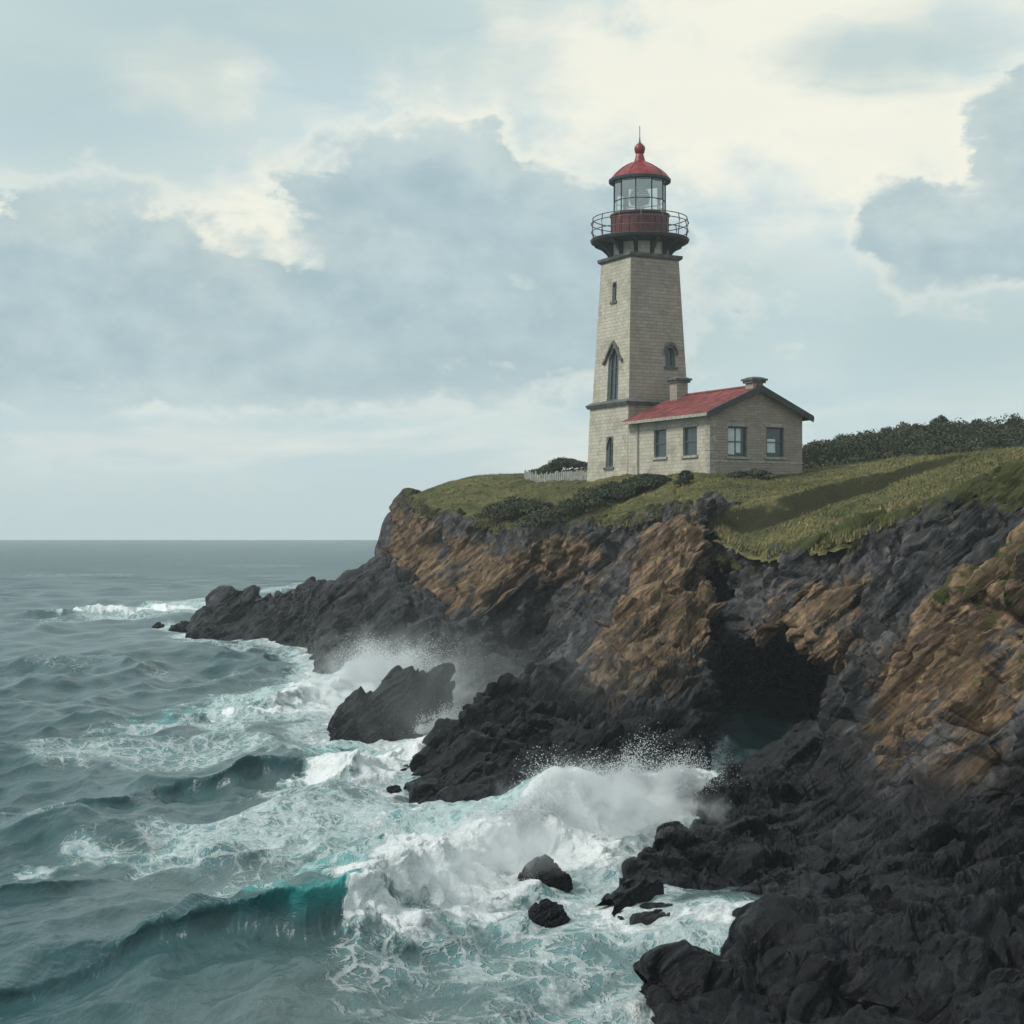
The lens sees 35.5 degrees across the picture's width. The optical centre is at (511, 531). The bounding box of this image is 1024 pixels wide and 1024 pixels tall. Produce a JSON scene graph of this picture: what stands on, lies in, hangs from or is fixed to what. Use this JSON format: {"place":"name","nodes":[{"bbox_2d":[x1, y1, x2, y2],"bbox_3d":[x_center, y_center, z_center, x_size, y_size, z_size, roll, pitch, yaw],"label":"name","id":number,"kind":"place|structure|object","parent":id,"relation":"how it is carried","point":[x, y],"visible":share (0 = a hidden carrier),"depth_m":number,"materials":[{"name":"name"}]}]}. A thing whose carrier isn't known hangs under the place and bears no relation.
{"place":"outdoors","nodes":[
{"label":"outdoors","id":0,"kind":"place"},
{"bbox_2d":[0,540,814,1023],"bbox_3d":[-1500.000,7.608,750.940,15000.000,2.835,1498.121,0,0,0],"label":"sea","id":1,"kind":"structure","parent":0,"point":[176,826],"depth_m":40.43,"materials":[{"name":"liquid"}]},
{"bbox_2d":[151,622,164,628],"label":"skerry","id":2,"kind":"structure","parent":1,"relation":"in","point":[157,625],"depth_m":134.12,"materials":[{"name":"grey stone"}]},
{"bbox_2d":[168,621,188,632],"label":"skerry","id":3,"kind":"structure","parent":1,"relation":"in","point":[180,626],"depth_m":129.92,"materials":[{"name":"grey stone"}]},
{"bbox_2d":[185,625,233,638],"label":"skerry","id":4,"kind":"structure","parent":1,"relation":"in","point":[210,632],"depth_m":121.48,"materials":[{"name":"grey stone"}]},
{"bbox_2d":[312,653,344,671],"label":"sea foam","id":5,"kind":"object","parent":1,"relation":"in","point":[323,660],"visible":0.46,"depth_m":93.98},
{"bbox_2d":[185,552,526,714],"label":"reef","id":6,"kind":"object","parent":1,"relation":"in","point":[377,594],"visible":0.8,"depth_m":98.20},
{"bbox_2d":[327,662,455,743],"bbox_3d":[-4.625,7.618,63.656,5.392,4.787,4.518,0,0,-36],"label":"sea rock","id":7,"kind":"object","parent":1,"relation":"in","point":[394,703],"visible":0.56,"depth_m":62.66,"materials":[{"name":"grey stone"}]},
{"bbox_2d":[386,785,401,793],"bbox_3d":[-3.634,7.950,49.358,0.495,0.264,0.454,0,0,0],"label":"boulder","id":8,"kind":"object","parent":1,"relation":"in","point":[394,789],"visible":1,"depth_m":49.24,"materials":[{"name":"black stone"}]},
{"bbox_2d":[320,625,502,690],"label":"sea spray","id":9,"kind":"object","parent":1,"relation":"on","point":[367,670],"visible":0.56,"depth_m":80.32,"materials":[{"name":"white liquid"}]},
{"bbox_2d":[409,700,463,734],"bbox_3d":[-2.686,7.249,63.472,3.098,1.363,4.079,0,0,0],"label":"sea spray","id":10,"kind":"object","parent":1,"relation":"on","point":[428,727],"visible":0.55,"depth_m":62.30,"materials":[{"name":"white liquid"}]},
{"bbox_2d":[291,722,753,934],"bbox_3d":[-1.393,6.589,44.877,15.284,2.980,27.292,0,0,22],"label":"sea spray","id":11,"kind":"object","parent":1,"relation":"on","point":[670,782],"visible":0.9,"depth_m":41.46,"materials":[{"name":"white liquid"}]},
{"bbox_2d":[518,854,572,892],"bbox_3d":[0.743,7.810,36.230,1.294,0.950,1.042,0,0,0],"label":"boulder","id":12,"kind":"object","parent":1,"relation":"in","point":[545,869],"visible":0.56,"depth_m":35.97,"materials":[{"name":"black stone"}]},
{"bbox_2d":[528,898,570,927],"bbox_3d":[0.729,7.916,33.121,0.930,0.642,0.741,0,0,16],"label":"boulder","id":13,"kind":"object","parent":1,"relation":"in","point":[545,912],"visible":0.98,"depth_m":32.86,"materials":[{"name":"black stone"}]},
{"bbox_2d":[0,0,1023,539],"label":"sky","id":14,"kind":"structure","parent":0,"point":[270,269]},
{"bbox_2d":[380,488,743,675],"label":"headland cliff","id":15,"kind":"structure","parent":0,"point":[545,594],"depth_m":92.94,"materials":[{"name":"brown stone"}]},
{"bbox_2d":[400,491,732,803],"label":"buttress","id":16,"kind":"structure","parent":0,"point":[653,655],"depth_m":58.01,"materials":[{"name":"stone"}]},
{"bbox_2d":[400,445,1023,562],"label":"headland ground","id":17,"kind":"structure","parent":0,"point":[818,497],"depth_m":79.75,"materials":[{"name":"green plant"}]},
{"bbox_2d":[472,494,554,519],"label":"shrub","id":18,"kind":"object","parent":17,"relation":"on","point":[510,509],"visible":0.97,"depth_m":98.14,"materials":[{"name":"green plant"}]},
{"bbox_2d":[524,469,586,481],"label":"picket fence","id":19,"kind":"object","parent":17,"relation":"on","point":[576,475],"visible":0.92,"depth_m":108.44,"materials":[{"name":"white paint"}]},
{"bbox_2d":[528,457,587,474],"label":"shrub","id":20,"kind":"object","parent":17,"relation":"on","point":[557,464],"visible":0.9,"depth_m":113.15,"materials":[{"name":"green plant"}]},
{"bbox_2d":[515,476,640,528],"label":"shrub","id":21,"kind":"object","parent":17,"relation":"on","point":[580,502],"visible":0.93,"depth_m":91.79,"materials":[{"name":"green plant"}]},
{"bbox_2d":[593,473,665,499],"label":"shrub","id":22,"kind":"object","parent":17,"relation":"on","point":[640,474],"visible":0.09,"depth_m":94.69,"materials":[{"name":"green plant"}]},
{"bbox_2d":[585,126,689,480],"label":"lighthouse","id":23,"kind":"object","parent":17,"relation":"on","point":[640,355],"visible":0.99,"depth_m":101.18,"materials":[{"name":"brick"}]},
{"bbox_2d":[603,437,613,469],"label":"window","id":24,"kind":"structure","parent":23,"relation":"in","point":[609,440],"depth_m":101.58,"materials":[{"name":"grey glass"}]},
{"bbox_2d":[602,340,622,401],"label":"window","id":25,"kind":"structure","parent":23,"relation":"in","point":[614,355],"depth_m":101.75,"materials":[{"name":"grey glass"}]},
{"bbox_2d":[610,282,616,303],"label":"window","id":26,"kind":"structure","parent":23,"relation":"in","point":[614,283],"depth_m":101.97,"materials":[{"name":"grey glass"}]},
{"bbox_2d":[664,342,677,369],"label":"window","id":27,"kind":"structure","parent":23,"relation":"in","point":[669,353],"depth_m":101.43,"materials":[{"name":"grey glass"}]},
{"bbox_2d":[609,474,671,498],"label":"shrub","id":28,"kind":"object","parent":17,"relation":"on","point":[639,483],"visible":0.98,"depth_m":91.61,"materials":[{"name":"green plant"}]},
{"bbox_2d":[673,470,694,485],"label":"shrub","id":29,"kind":"object","parent":17,"relation":"on","point":[685,477],"visible":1,"depth_m":89.30,"materials":[{"name":"green plant"}]},
{"bbox_2d":[621,377,813,476],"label":"keeper house","id":30,"kind":"structure","parent":17,"relation":"on","point":[754,422],"depth_m":93.51,"materials":[{"name":"grey brick"}]},
{"bbox_2d":[651,426,667,459],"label":"window","id":31,"kind":"structure","parent":30,"relation":"in","point":[660,434],"depth_m":96.08,"materials":[{"name":"grey glass"}]},
{"bbox_2d":[680,423,697,458],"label":"window","id":32,"kind":"structure","parent":30,"relation":"in","point":[690,432],"depth_m":93.28,"materials":[{"name":"grey glass"}]},
{"bbox_2d":[726,423,749,458],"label":"window","id":33,"kind":"structure","parent":30,"relation":"in","point":[736,435],"depth_m":92.37,"materials":[{"name":"grey glass"}]},
{"bbox_2d":[764,424,786,459],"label":"window","id":34,"kind":"structure","parent":30,"relation":"in","point":[774,436],"depth_m":93.62,"materials":[{"name":"grey glass"}]},
{"bbox_2d":[725,468,779,478],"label":"shrub","id":35,"kind":"object","parent":17,"relation":"on","point":[752,472],"visible":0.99,"depth_m":90.09,"materials":[{"name":"green plant"}]},
{"bbox_2d":[802,413,1023,468],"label":"thicket","id":36,"kind":"object","parent":17,"relation":"on","point":[941,435],"visible":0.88,"depth_m":108.11,"materials":[{"name":"green plant"}]},
{"bbox_2d":[596,521,1023,1011],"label":"rocky spur","id":37,"kind":"structure","parent":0,"point":[875,809],"depth_m":39.09,"materials":[{"name":"grey stone"}]},
{"bbox_2d":[633,893,1023,1023],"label":"rock shelf","id":38,"kind":"object","parent":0,"point":[743,977],"visible":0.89,"depth_m":26.81,"materials":[{"name":"black stone"}]},
{"bbox_2d":[709,461,1023,719],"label":"cove cliff","id":39,"kind":"structure","parent":0,"point":[798,617],"depth_m":59.62,"materials":[{"name":"stone"}]}
]}

